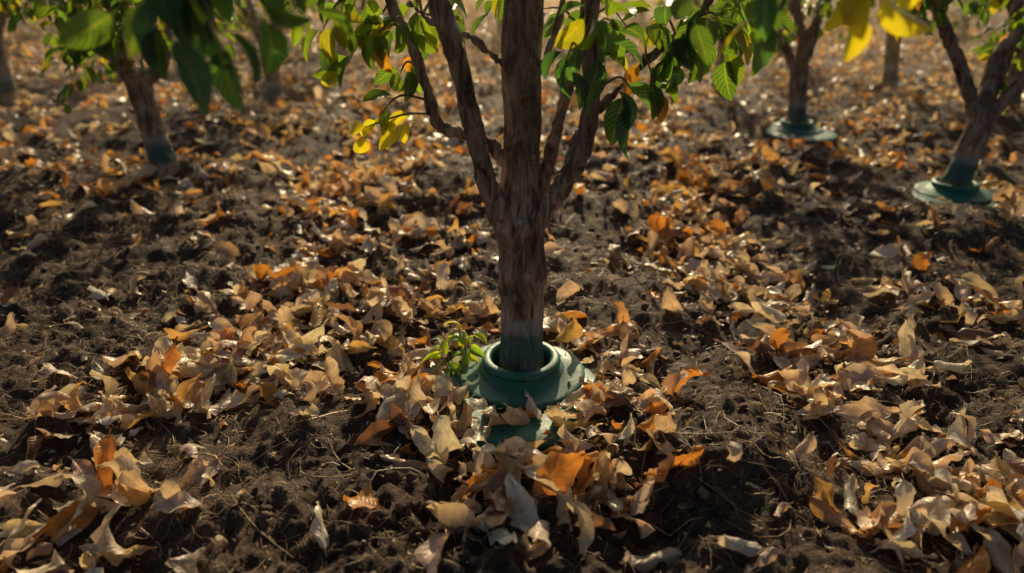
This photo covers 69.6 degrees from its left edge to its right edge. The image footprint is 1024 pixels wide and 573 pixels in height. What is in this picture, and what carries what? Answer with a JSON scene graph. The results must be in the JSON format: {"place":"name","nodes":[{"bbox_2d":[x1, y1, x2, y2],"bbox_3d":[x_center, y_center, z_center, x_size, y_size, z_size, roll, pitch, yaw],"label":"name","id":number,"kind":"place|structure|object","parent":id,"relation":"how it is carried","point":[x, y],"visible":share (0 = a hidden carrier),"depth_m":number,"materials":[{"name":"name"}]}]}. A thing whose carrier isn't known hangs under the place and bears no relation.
{"place":"outdoors","nodes":[
{"label":"outdoors","id":0,"kind":"place"},
{"bbox_2d":[0,0,1023,572],"bbox_3d":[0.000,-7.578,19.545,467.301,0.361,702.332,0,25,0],"label":"ground","id":1,"kind":"structure","parent":0,"point":[630,296],"depth_m":3.01,"materials":[{"name":"soil"}]},
{"bbox_2d":[0,0,33,106],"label":"orchard tree","id":2,"kind":"object","parent":1,"relation":"on","point":[9,96],"visible":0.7,"depth_m":7.01,"materials":[{"name":"brown plant"}]},
{"bbox_2d":[0,0,238,177],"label":"orchard tree","id":3,"kind":"object","parent":1,"relation":"on","point":[139,81],"visible":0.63,"depth_m":4.31,"materials":[{"name":"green plant"}]},
{"bbox_2d":[215,0,326,106],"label":"orchard tree","id":4,"kind":"object","parent":1,"relation":"on","point":[251,20],"visible":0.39,"depth_m":7.02,"materials":[{"name":"brown plant"}]},
{"bbox_2d":[314,0,364,55],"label":"orchard tree","id":5,"kind":"object","parent":1,"relation":"on","point":[340,50],"visible":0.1,"depth_m":9.43,"materials":[{"name":"brown plant"}]},
{"bbox_2d":[354,0,384,24],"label":"orchard tree","id":6,"kind":"object","parent":1,"relation":"on","point":[359,10],"visible":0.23,"depth_m":11.58,"materials":[{"name":"brown plant"}]},
{"bbox_2d":[423,320,486,375],"bbox_3d":[-0.197,0.215,2.610,0.226,0.213,0.216,-21,32,-38],"label":"green seedling","id":7,"kind":"object","parent":1,"relation":"on","point":[464,356],"visible":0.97,"depth_m":2.60,"materials":[{"name":"green plant"}]},
{"bbox_2d":[58,0,934,371],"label":"orchard tree","id":8,"kind":"object","parent":1,"relation":"on","point":[524,200],"visible":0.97,"depth_m":2.12,"materials":[{"name":"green plant"}]},
{"bbox_2d":[24,0,979,36],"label":"distant orchard trees","id":9,"kind":"object","parent":1,"relation":"on","point":[962,26],"visible":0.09,"depth_m":11.75,"materials":[{"name":"green plant"}]},
{"bbox_2d":[0,126,1023,572],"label":"soil clods","id":10,"kind":"object","parent":1,"relation":"on","point":[458,530],"visible":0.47,"depth_m":3.06,"materials":[{"name":"brown soil"}]},
{"bbox_2d":[0,0,1023,572],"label":"fallen leaves","id":11,"kind":"object","parent":1,"relation":"on","point":[556,470],"visible":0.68,"depth_m":2.83,"materials":[{"name":"brown plant"}]},
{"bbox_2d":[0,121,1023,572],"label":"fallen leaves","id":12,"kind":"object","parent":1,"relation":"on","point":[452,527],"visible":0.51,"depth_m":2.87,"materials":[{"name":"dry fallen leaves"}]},
{"bbox_2d":[438,341,601,451],"bbox_3d":[0.032,0.329,2.528,0.586,0.109,0.636,0,25,0],"label":"tree collar","id":13,"kind":"object","parent":1,"relation":"on","point":[493,383],"visible":0.62,"depth_m":2.49,"materials":[{"name":"green plastic"}]},
{"bbox_2d":[655,0,744,90],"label":"orchard tree","id":14,"kind":"object","parent":1,"relation":"on","point":[697,3],"visible":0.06,"depth_m":7.43,"materials":[{"name":"brown plant"}]},
{"bbox_2d":[702,0,881,122],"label":"orchard tree","id":15,"kind":"object","parent":1,"relation":"on","point":[807,39],"visible":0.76,"depth_m":5.81,"materials":[{"name":"brown plant"}]},
{"bbox_2d":[765,118,837,143],"bbox_3d":[2.333,-1.273,5.957,0.554,0.104,0.615,0,25,0],"label":"tree collar","id":16,"kind":"object","parent":1,"relation":"on","point":[784,130],"visible":0.92,"depth_m":5.90,"materials":[{"name":"green plastic"}]},
{"bbox_2d":[775,0,832,58],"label":"orchard tree","id":17,"kind":"object","parent":1,"relation":"on","point":[779,55],"visible":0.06,"depth_m":9.81,"materials":[{"name":"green plant"}]},
{"bbox_2d":[871,0,954,91],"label":"orchard tree","id":18,"kind":"object","parent":1,"relation":"on","point":[890,78],"visible":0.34,"depth_m":7.80,"materials":[{"name":"brown plant"}]},
{"bbox_2d":[891,0,1023,186],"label":"orchard tree","id":19,"kind":"object","parent":1,"relation":"on","point":[985,107],"visible":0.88,"depth_m":4.30,"materials":[{"name":"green plant"}]},
{"bbox_2d":[912,176,1016,212],"bbox_3d":[2.701,-0.554,4.416,0.554,0.103,0.613,0,25,0],"label":"tree collar","id":20,"kind":"object","parent":1,"relation":"on","point":[975,193],"visible":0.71,"depth_m":4.39,"materials":[{"name":"green plastic"}]},
{"bbox_2d":[952,0,1023,112],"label":"orchard tree","id":21,"kind":"object","parent":1,"relation":"on","point":[1013,72],"visible":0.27,"depth_m":6.47,"materials":[{"name":"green plant"}]}
]}

